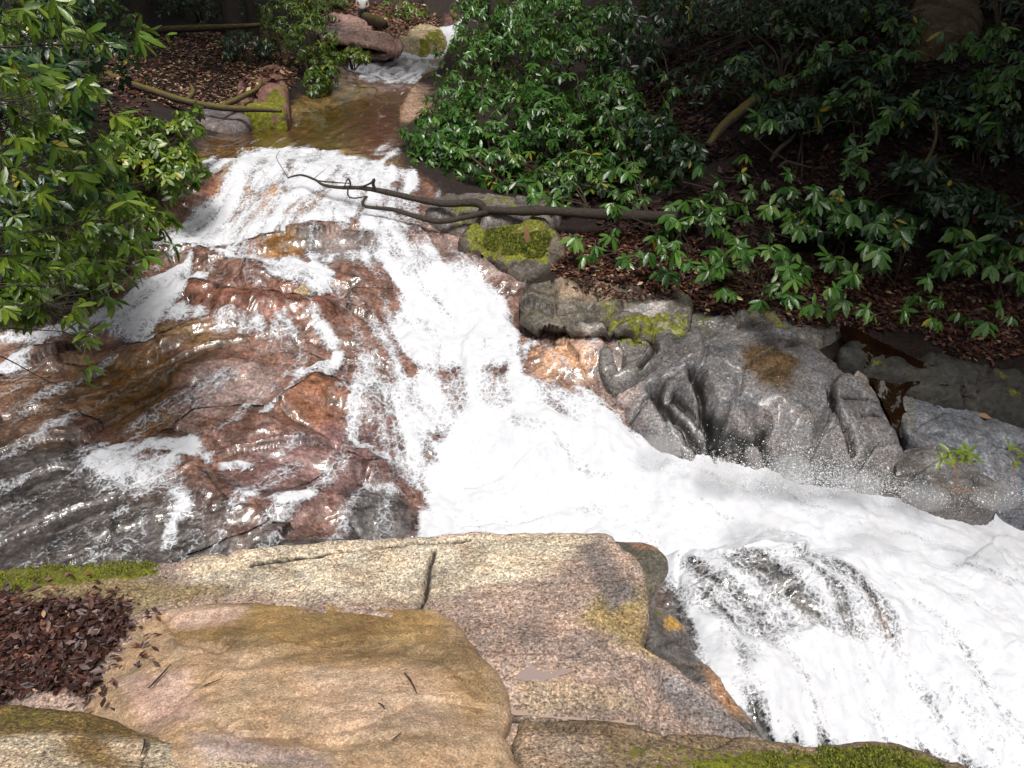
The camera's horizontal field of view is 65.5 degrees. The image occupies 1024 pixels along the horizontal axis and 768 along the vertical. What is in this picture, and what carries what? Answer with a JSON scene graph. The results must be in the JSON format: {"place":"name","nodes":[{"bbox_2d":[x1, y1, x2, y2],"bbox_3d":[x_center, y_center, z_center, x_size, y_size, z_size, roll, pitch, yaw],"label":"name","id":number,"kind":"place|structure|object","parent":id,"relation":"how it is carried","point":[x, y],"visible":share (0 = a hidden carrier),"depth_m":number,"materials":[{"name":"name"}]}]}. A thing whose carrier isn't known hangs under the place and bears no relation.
{"place":"outdoors","nodes":[
{"label":"outdoors","id":0,"kind":"place"},
{"bbox_2d":[0,705,264,767],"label":"foreground rock","id":1,"kind":"object","parent":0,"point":[31,737],"visible":0.94,"depth_m":3.68,"materials":[{"name":"stone"}]},
{"bbox_2d":[0,15,1023,767],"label":"water","id":2,"kind":"structure","parent":0,"point":[466,323],"depth_m":8.02,"materials":[{"name":"liquid"}]},
{"bbox_2d":[0,0,1023,439],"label":"ground","id":3,"kind":"structure","parent":0,"point":[914,342],"depth_m":11.48,"materials":[{"name":"soil"}]},
{"bbox_2d":[0,50,112,137],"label":"rhododendron","id":4,"kind":"object","parent":3,"relation":"on","point":[59,94],"visible":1,"depth_m":4.86,"materials":[{"name":"green plant"}]},
{"bbox_2d":[0,37,118,290],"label":"rhododendron","id":5,"kind":"object","parent":3,"relation":"on","point":[32,57],"visible":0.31,"depth_m":6.69,"materials":[{"name":"green plant"}]},
{"bbox_2d":[0,76,132,256],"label":"rhododendron","id":6,"kind":"object","parent":3,"relation":"on","point":[123,184],"visible":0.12,"depth_m":7.98,"materials":[{"name":"green plant"}]},
{"bbox_2d":[0,107,147,213],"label":"rhododendron","id":7,"kind":"object","parent":3,"relation":"on","point":[81,181],"visible":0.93,"depth_m":5.34,"materials":[{"name":"green plant"}]},
{"bbox_2d":[0,0,147,123],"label":"rhododendron","id":8,"kind":"object","parent":3,"relation":"on","point":[99,68],"visible":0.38,"depth_m":10.31,"materials":[{"name":"green plant"}]},
{"bbox_2d":[11,45,150,210],"bbox_3d":[-6.909,-4.510,12.754,2.283,2.081,9.384,-8,29,-15],"label":"rhododendron","id":9,"kind":"object","parent":3,"relation":"on","point":[134,105],"visible":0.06,"depth_m":12.92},
{"bbox_2d":[1,190,160,289],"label":"rhododendron","id":10,"kind":"object","parent":3,"relation":"on","point":[143,197],"visible":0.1,"depth_m":9.47,"materials":[{"name":"green plant"}]},
{"bbox_2d":[0,246,171,390],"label":"rhododendron","id":11,"kind":"object","parent":3,"relation":"on","point":[21,272],"visible":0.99,"depth_m":5.72,"materials":[{"name":"green plant"}]},
{"bbox_2d":[0,0,176,58],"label":"rhododendron","id":12,"kind":"object","parent":3,"relation":"on","point":[12,21],"visible":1,"depth_m":4.86,"materials":[{"name":"green plant"}]},
{"bbox_2d":[0,184,182,288],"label":"rhododendron","id":13,"kind":"object","parent":3,"relation":"on","point":[31,229],"visible":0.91,"depth_m":5.81,"materials":[{"name":"green plant"}]},
{"bbox_2d":[0,195,184,335],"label":"rhododendron","id":14,"kind":"object","parent":3,"relation":"on","point":[36,317],"visible":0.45,"depth_m":6.53,"materials":[{"name":"green plant"}]},
{"bbox_2d":[127,0,153,34],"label":"forest tree","id":15,"kind":"object","parent":3,"relation":"on","point":[140,7],"visible":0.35,"depth_m":18.07,"materials":[{"name":"brown plant"}]},
{"bbox_2d":[99,100,212,207],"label":"rhododendron","id":16,"kind":"object","parent":3,"relation":"on","point":[154,158],"visible":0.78,"depth_m":10.05,"materials":[{"name":"green plant"}]},
{"bbox_2d":[133,23,262,33],"bbox_3d":[-7.370,-8.405,18.813,3.060,0.161,0.278,-23,35,-36],"label":"fallen log","id":17,"kind":"object","parent":3,"relation":"on","point":[188,28],"visible":0.8,"depth_m":18.81,"materials":[{"name":"wood"}]},
{"bbox_2d":[102,30,300,108],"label":"leaf litter","id":18,"kind":"object","parent":3,"relation":"on","point":[209,75],"visible":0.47,"depth_m":17.16,"materials":[{"name":"plant"}]},
{"bbox_2d":[104,69,281,112],"bbox_3d":[-5.660,-5.163,14.020,2.843,0.646,1.992,-10,30,-19],"label":"fallen log","id":19,"kind":"object","parent":18,"relation":"on","point":[227,105],"visible":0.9,"depth_m":14.00,"materials":[{"name":"wood"}]},
{"bbox_2d":[115,0,295,25],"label":"streamside bush","id":20,"kind":"object","parent":3,"relation":"on","point":[174,4],"visible":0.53,"depth_m":20.76,"materials":[{"name":"green plant"}]},
{"bbox_2d":[194,109,251,134],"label":"shore rock","id":21,"kind":"object","parent":3,"relation":"on","point":[233,123],"visible":0.34,"depth_m":14.06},
{"bbox_2d":[218,0,247,43],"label":"forest tree","id":22,"kind":"object","parent":3,"relation":"on","point":[230,12],"visible":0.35,"depth_m":20.31,"materials":[{"name":"brown plant"}]},
{"bbox_2d":[214,28,281,64],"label":"streamside bush","id":23,"kind":"object","parent":3,"relation":"on","point":[231,51],"visible":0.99,"depth_m":18.18,"materials":[{"name":"green plant"}]},
{"bbox_2d":[244,0,259,36],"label":"forest tree","id":24,"kind":"object","parent":3,"relation":"on","point":[251,16],"visible":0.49,"depth_m":21.61,"materials":[{"name":"brown plant"}]},
{"bbox_2d":[257,0,340,83],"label":"streamside bush","id":25,"kind":"object","parent":3,"relation":"on","point":[307,18],"visible":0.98,"depth_m":18.21,"materials":[{"name":"green plant"}]},
{"bbox_2d":[83,603,518,767],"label":"rounded boulder","id":26,"kind":"object","parent":3,"relation":"on","point":[294,687],"visible":0.88,"depth_m":4.16,"materials":[{"name":"stone"}]},
{"bbox_2d":[308,0,355,12],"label":"streamside bush","id":27,"kind":"object","parent":3,"relation":"on","point":[337,4],"visible":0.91,"depth_m":26.12,"materials":[{"name":"green plant"}]},
{"bbox_2d":[315,12,403,62],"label":"slanted slab","id":28,"kind":"structure","parent":3,"relation":"on","point":[355,30],"depth_m":23.06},
{"bbox_2d":[361,12,387,29],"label":"rock","id":29,"kind":"object","parent":28,"relation":"on","point":[376,21],"visible":0.95,"depth_m":24.86,"materials":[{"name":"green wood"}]},
{"bbox_2d":[316,0,441,38],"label":"leaf litter","id":30,"kind":"object","parent":3,"relation":"on","point":[394,20],"visible":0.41,"depth_m":28.58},
{"bbox_2d":[0,532,763,749],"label":"granite slab","id":31,"kind":"structure","parent":3,"relation":"on","point":[513,605],"depth_m":5.03,"materials":[{"name":"stone"}]},
{"bbox_2d":[0,582,133,707],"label":"leaf litter","id":32,"kind":"object","parent":31,"relation":"on","point":[55,650],"visible":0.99,"depth_m":4.74,"materials":[{"name":"plant"}]},
{"bbox_2d":[0,558,158,590],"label":"moss","id":33,"kind":"object","parent":31,"relation":"on","point":[126,571],"visible":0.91,"depth_m":5.43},
{"bbox_2d":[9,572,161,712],"bbox_3d":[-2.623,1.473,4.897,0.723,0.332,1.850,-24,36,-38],"label":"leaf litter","id":34,"kind":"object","parent":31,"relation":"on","point":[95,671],"visible":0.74,"depth_m":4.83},
{"bbox_2d":[514,663,570,697],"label":"puddle water","id":35,"kind":"structure","parent":31,"relation":"on","point":[527,674],"depth_m":4.46,"materials":[{"name":"brown liquid"}]},
{"bbox_2d":[510,708,634,724],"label":"puddle water","id":36,"kind":"structure","parent":31,"relation":"on","point":[515,712],"depth_m":4.24,"materials":[{"name":"beige liquid"}]},
{"bbox_2d":[616,541,668,604],"bbox_3d":[0.927,1.565,5.760,0.375,0.748,0.531,0,28,0],"label":"dark rock","id":37,"kind":"object","parent":31,"relation":"on","point":[652,560],"visible":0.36,"depth_m":5.61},
{"bbox_2d":[376,0,428,21],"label":"streamside bush","id":38,"kind":"object","parent":3,"relation":"on","point":[407,9],"visible":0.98,"depth_m":29.72,"materials":[{"name":"green plant"}]},
{"bbox_2d":[397,70,550,184],"bbox_3d":[-0.360,-4.064,12.531,2.698,1.532,2.475,-8,29,-15],"label":"rhododendron","id":39,"kind":"object","parent":3,"relation":"on","point":[461,148],"visible":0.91,"depth_m":12.23,"materials":[{"name":"green plant"}]},
{"bbox_2d":[421,7,557,115],"bbox_3d":[-0.400,-6.350,15.690,2.684,1.944,3.088,0,28,0],"label":"rhododendron","id":40,"kind":"object","parent":3,"relation":"on","point":[458,79],"visible":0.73,"depth_m":15.35,"materials":[{"name":"green plant"}]},
{"bbox_2d":[487,0,512,85],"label":"forest tree","id":41,"kind":"object","parent":3,"relation":"on","point":[492,3],"visible":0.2,"depth_m":16.29,"materials":[{"name":"brown plant"}]},
{"bbox_2d":[449,0,559,85],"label":"rhododendron","id":42,"kind":"object","parent":3,"relation":"on","point":[469,9],"visible":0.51,"depth_m":16.20,"materials":[{"name":"green plant"}]},
{"bbox_2d":[0,12,1010,767],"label":"stream bed","id":43,"kind":"object","parent":3,"relation":"on","point":[32,536],"visible":0.45,"depth_m":8.14,"materials":[{"name":"stone"}]},
{"bbox_2d":[237,64,291,131],"bbox_3d":[-4.860,-5.262,15.775,1.036,1.763,2.928,-7,29,-13],"label":"litter topped rock","id":44,"kind":"object","parent":43,"relation":"on","point":[273,95],"visible":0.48,"depth_m":14.75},
{"bbox_2d":[239,66,292,95],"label":"leaf litter","id":45,"kind":"object","parent":44,"relation":"on","point":[268,73],"visible":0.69,"depth_m":15.71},
{"bbox_2d":[301,63,340,97],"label":"streamside bush","id":46,"kind":"object","parent":43,"relation":"on","point":[323,81],"visible":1,"depth_m":17.15,"materials":[{"name":"green plant"}]},
{"bbox_2d":[324,45,371,70],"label":"streamside bush","id":47,"kind":"object","parent":43,"relation":"on","point":[356,54],"visible":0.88,"depth_m":19.79,"materials":[{"name":"green plant"}]},
{"bbox_2d":[399,23,446,57],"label":"yellow mossed rock","id":48,"kind":"object","parent":43,"relation":"on","point":[424,40],"visible":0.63,"depth_m":24.89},
{"bbox_2d":[426,193,561,236],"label":"streamside slab","id":49,"kind":"structure","parent":43,"relation":"on","point":[458,228],"depth_m":10.73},
{"bbox_2d":[276,151,685,223],"bbox_3d":[-0.523,-2.485,10.377,5.521,0.800,0.351,5,28,10],"label":"fallen branch","id":50,"kind":"object","parent":49,"relation":"on","point":[601,213],"visible":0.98,"depth_m":10.49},
{"bbox_2d":[458,216,565,282],"bbox_3d":[0.064,-1.590,10.463,1.291,1.070,1.006,19,33,31],"label":"mossy boulder","id":51,"kind":"object","parent":43,"relation":"on","point":[520,268],"visible":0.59,"depth_m":10.17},
{"bbox_2d":[474,223,551,257],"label":"moss","id":52,"kind":"object","parent":51,"relation":"on","point":[491,235],"visible":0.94,"depth_m":10.19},
{"bbox_2d":[519,277,693,344],"bbox_3d":[1.112,-0.625,9.528,2.060,1.044,1.024,0,28,0],"label":"flat topped boulder","id":53,"kind":"object","parent":43,"relation":"on","point":[559,306],"visible":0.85,"depth_m":9.32,"materials":[{"name":"stone"}]},
{"bbox_2d":[563,273,686,302],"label":"leaf litter","id":54,"kind":"object","parent":53,"relation":"on","point":[616,292],"visible":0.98,"depth_m":9.59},
{"bbox_2d":[878,444,1005,525],"bbox_3d":[4.408,1.138,8.404,1.299,0.846,0.646,0,28,0],"label":"boulder","id":55,"kind":"object","parent":43,"relation":"on","point":[919,461],"visible":0.69,"depth_m":8.16,"materials":[{"name":"stone"}]},
{"bbox_2d":[475,148,615,204],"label":"rhododendron","id":56,"kind":"object","parent":3,"relation":"on","point":[521,184],"visible":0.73,"depth_m":11.30,"materials":[{"name":"green plant"}]},
{"bbox_2d":[500,143,600,220],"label":"rhododendron","id":57,"kind":"object","parent":3,"relation":"on","point":[534,195],"visible":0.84,"depth_m":11.02,"materials":[{"name":"green plant"}]},
{"bbox_2d":[507,75,613,184],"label":"rhododendron","id":58,"kind":"object","parent":3,"relation":"on","point":[562,124],"visible":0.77,"depth_m":11.92,"materials":[{"name":"green plant"}]},
{"bbox_2d":[516,0,646,135],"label":"rhododendron","id":59,"kind":"object","parent":3,"relation":"on","point":[581,43],"visible":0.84,"depth_m":13.74,"materials":[{"name":"green plant"}]},
{"bbox_2d":[560,103,658,235],"bbox_3d":[1.390,-3.264,11.599,1.508,1.508,3.360,0,28,0],"label":"rhododendron","id":60,"kind":"object","parent":3,"relation":"on","point":[631,174],"visible":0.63,"depth_m":10.98,"materials":[{"name":"green plant"}]},
{"bbox_2d":[575,66,676,197],"bbox_3d":[1.571,-3.781,11.789,1.554,1.608,2.544,0,28,0],"label":"rhododendron","id":61,"kind":"object","parent":3,"relation":"on","point":[599,86],"visible":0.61,"depth_m":11.75,"materials":[{"name":"green plant"}]},
{"bbox_2d":[558,228,702,288],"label":"rhododendron","id":62,"kind":"object","parent":3,"relation":"on","point":[624,260],"visible":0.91,"depth_m":9.42,"materials":[{"name":"green plant"}]},
{"bbox_2d":[599,184,691,269],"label":"rhododendron","id":63,"kind":"object","parent":3,"relation":"on","point":[668,220],"visible":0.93,"depth_m":9.92,"materials":[{"name":"green plant"}]},
{"bbox_2d":[590,22,708,118],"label":"rhododendron","id":64,"kind":"object","parent":3,"relation":"on","point":[674,91],"visible":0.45,"depth_m":12.71,"materials":[{"name":"green plant"}]},
{"bbox_2d":[586,0,740,87],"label":"rhododendron","id":65,"kind":"object","parent":3,"relation":"on","point":[684,8],"visible":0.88,"depth_m":13.20,"materials":[{"name":"green plant"}]},
{"bbox_2d":[619,105,707,173],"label":"rhododendron","id":66,"kind":"object","parent":3,"relation":"on","point":[660,122],"visible":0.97,"depth_m":10.85,"materials":[{"name":"green plant"}]},
{"bbox_2d":[598,313,744,398],"bbox_3d":[1.886,-0.199,9.445,2.049,1.167,0.745,-12,30,-21],"label":"mossy ledge","id":67,"kind":"object","parent":3,"relation":"on","point":[642,361],"visible":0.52,"depth_m":9.01,"materials":[{"name":"stone"}]},
{"bbox_2d":[677,193,730,249],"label":"rhododendron","id":68,"kind":"object","parent":3,"relation":"on","point":[712,217],"visible":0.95,"depth_m":9.80,"materials":[{"name":"green plant"}]},
{"bbox_2d":[644,604,764,739],"bbox_3d":[1.111,2.224,5.106,0.484,1.230,1.239,-11,30,-20],"label":"wet rock","id":69,"kind":"object","parent":3,"relation":"on","point":[667,639],"visible":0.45,"depth_m":5.02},
{"bbox_2d":[511,719,966,767],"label":"mossy rock","id":70,"kind":"object","parent":3,"relation":"on","point":[585,744],"visible":0.9,"depth_m":3.98,"materials":[{"name":"stone"}]},
{"bbox_2d":[694,743,946,767],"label":"moss","id":71,"kind":"object","parent":70,"relation":"on","point":[857,762],"visible":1,"depth_m":4.05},
{"bbox_2d":[669,154,820,228],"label":"rhododendron","id":72,"kind":"object","parent":3,"relation":"on","point":[749,196],"visible":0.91,"depth_m":10.07,"materials":[{"name":"green plant"}]},
{"bbox_2d":[705,73,791,148],"bbox_3d":[3.374,-3.854,11.224,1.772,0.849,0.202,-20,34,-32],"label":"fallen log","id":73,"kind":"object","parent":3,"relation":"on","point":[734,116],"visible":0.84,"depth_m":10.99,"materials":[{"name":"wood"}]},
{"bbox_2d":[693,209,810,292],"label":"rhododendron","id":74,"kind":"object","parent":3,"relation":"on","point":[784,263],"visible":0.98,"depth_m":9.01,"materials":[{"name":"green plant"}]},
{"bbox_2d":[649,0,863,109],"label":"rhododendron","id":75,"kind":"object","parent":3,"relation":"on","point":[826,15],"visible":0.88,"depth_m":12.37,"materials":[{"name":"green plant"}]},
{"bbox_2d":[615,325,902,494],"bbox_3d":[2.592,0.637,9.070,3.088,2.180,1.959,0,28,0],"label":"ribbed boulder","id":76,"kind":"object","parent":3,"relation":"on","point":[723,385],"visible":0.67,"depth_m":8.48,"materials":[{"name":"stone"}]},
{"bbox_2d":[506,0,1023,208],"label":"leaf litter","id":77,"kind":"object","parent":3,"relation":"on","point":[693,96],"visible":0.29,"depth_m":12.31,"materials":[{"name":"plant"}]},
{"bbox_2d":[696,55,835,140],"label":"rhododendron","id":78,"kind":"object","parent":3,"relation":"on","point":[790,119],"visible":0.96,"depth_m":11.04,"materials":[{"name":"green plant"}]},
{"bbox_2d":[725,54,825,186],"bbox_3d":[3.767,-3.716,11.252,1.494,1.658,2.671,3,28,6],"label":"rhododendron","id":79,"kind":"object","parent":3,"relation":"on","point":[769,125],"visible":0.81,"depth_m":11.00,"materials":[{"name":"green plant"}]},
{"bbox_2d":[546,229,1023,365],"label":"leaf litter","id":80,"kind":"object","parent":3,"relation":"on","point":[976,308],"visible":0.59,"depth_m":9.50,"materials":[{"name":"plant"}]},
{"bbox_2d":[711,275,872,323],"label":"rhododendron","id":81,"kind":"object","parent":80,"relation":"on","point":[788,300],"visible":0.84,"depth_m":8.65,"materials":[{"name":"green plant"}]},
{"bbox_2d":[734,308,841,349],"bbox_3d":[3.270,-0.483,9.420,1.377,0.770,0.608,0,28,0],"label":"half buried rock","id":82,"kind":"object","parent":3,"relation":"on","point":[820,337],"visible":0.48,"depth_m":9.24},
{"bbox_2d":[768,131,811,168],"bbox_3d":[3.605,-3.043,10.389,0.480,0.387,0.619,0,28,0],"label":"exposed root","id":83,"kind":"object","parent":3,"relation":"on","point":[778,149],"visible":0.99,"depth_m":10.44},
{"bbox_2d":[718,2,879,73],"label":"rhododendron","id":84,"kind":"object","parent":3,"relation":"on","point":[824,50],"visible":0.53,"depth_m":12.08,"materials":[{"name":"green plant"}]},
{"bbox_2d":[596,87,1023,308],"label":"leaf litter","id":85,"kind":"object","parent":3,"relation":"on","point":[753,235],"visible":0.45,"depth_m":10.48,"materials":[{"name":"plant"}]},
{"bbox_2d":[717,0,924,54],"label":"rhododendron","id":86,"kind":"object","parent":3,"relation":"on","point":[861,24],"visible":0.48,"depth_m":12.56,"materials":[{"name":"green plant"}]},
{"bbox_2d":[774,166,874,260],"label":"rhododendron","id":87,"kind":"object","parent":3,"relation":"on","point":[849,221],"visible":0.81,"depth_m":9.34,"materials":[{"name":"green plant"}]},
{"bbox_2d":[779,192,933,252],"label":"rhododendron","id":88,"kind":"object","parent":3,"relation":"on","point":[899,217],"visible":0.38,"depth_m":9.41,"materials":[{"name":"green plant"}]},
{"bbox_2d":[796,203,918,289],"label":"rhododendron","id":89,"kind":"object","parent":3,"relation":"on","point":[879,257],"visible":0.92,"depth_m":8.84,"materials":[{"name":"green plant"}]},
{"bbox_2d":[822,46,899,171],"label":"rhododendron","id":90,"kind":"object","parent":3,"relation":"on","point":[868,91],"visible":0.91,"depth_m":10.71,"materials":[{"name":"green plant"}]},
{"bbox_2d":[802,46,951,138],"bbox_3d":[4.882,-4.159,11.212,1.880,1.055,2.595,0,28,0],"label":"rhododendron","id":91,"kind":"object","parent":3,"relation":"on","point":[846,64],"visible":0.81,"depth_m":11.13,"materials":[{"name":"green plant"}]},
{"bbox_2d":[839,133,919,202],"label":"rhododendron","id":92,"kind":"object","parent":3,"relation":"on","point":[856,154],"visible":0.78,"depth_m":9.87,"materials":[{"name":"green plant"}]},
{"bbox_2d":[836,3,928,68],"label":"rhododendron","id":93,"kind":"object","parent":3,"relation":"on","point":[890,23],"visible":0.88,"depth_m":11.66,"materials":[{"name":"green plant"}]},
{"bbox_2d":[864,89,958,146],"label":"rhododendron","id":94,"kind":"object","parent":3,"relation":"on","point":[878,127],"visible":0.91,"depth_m":10.18,"materials":[{"name":"green plant"}]},
{"bbox_2d":[921,111,937,165],"bbox_3d":[5.009,-2.888,9.532,0.132,0.648,0.485,15,32,26],"label":"bent sapling","id":95,"kind":"object","parent":3,"relation":"on","point":[929,155],"visible":0.82,"depth_m":9.51,"materials":[{"name":"brown plant"}]},
{"bbox_2d":[836,341,1023,428],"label":"bank rock","id":96,"kind":"object","parent":3,"relation":"on","point":[1000,398],"visible":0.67,"depth_m":8.81,"materials":[{"name":"stone"}]},
{"bbox_2d":[898,0,983,61],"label":"tan boulder","id":97,"kind":"object","parent":3,"relation":"on","point":[961,18],"visible":0.69,"depth_m":11.77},
{"bbox_2d":[863,292,1021,337],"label":"rhododendron","id":98,"kind":"object","parent":3,"relation":"on","point":[983,328],"visible":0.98,"depth_m":8.57,"materials":[{"name":"green plant"}]},
{"bbox_2d":[886,150,1023,249],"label":"rhododendron","id":99,"kind":"object","parent":3,"relation":"on","point":[956,198],"visible":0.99,"depth_m":9.28,"materials":[{"name":"green plant"}]},
{"bbox_2d":[932,441,985,495],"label":"seedling","id":100,"kind":"object","parent":3,"relation":"on","point":[957,451],"visible":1,"depth_m":7.61,"materials":[{"name":"green"}]},
{"bbox_2d":[898,396,1023,530],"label":"grey slab","id":101,"kind":"structure","parent":3,"relation":"on","point":[923,423],"depth_m":8.53,"materials":[{"name":"stone"}]},
{"bbox_2d":[913,212,1023,301],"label":"rhododendron","id":102,"kind":"object","parent":3,"relation":"on","point":[972,249],"visible":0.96,"depth_m":8.96,"materials":[{"name":"green plant"}]},
{"bbox_2d":[916,71,1023,168],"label":"rhododendron","id":103,"kind":"object","parent":3,"relation":"on","point":[1005,143],"visible":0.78,"depth_m":10.41,"materials":[{"name":"green plant"}]},
{"bbox_2d":[927,21,1023,113],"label":"rhododendron","id":104,"kind":"object","parent":3,"relation":"on","point":[997,88],"visible":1,"depth_m":10.52,"materials":[{"name":"green plant"}]},
{"bbox_2d":[947,102,1012,177],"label":"rhododendron","id":105,"kind":"object","parent":3,"relation":"on","point":[962,141],"visible":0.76,"depth_m":10.31,"materials":[{"name":"green plant"}]},
{"bbox_2d":[981,0,1023,65],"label":"rhododendron","id":106,"kind":"object","parent":3,"relation":"on","point":[995,7],"visible":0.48,"depth_m":11.85,"materials":[{"name":"green plant"}]},
{"bbox_2d":[839,324,993,437],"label":"pool water","id":107,"kind":"structure","parent":0,"point":[891,395],"depth_m":8.84,"materials":[{"name":"black liquid"}]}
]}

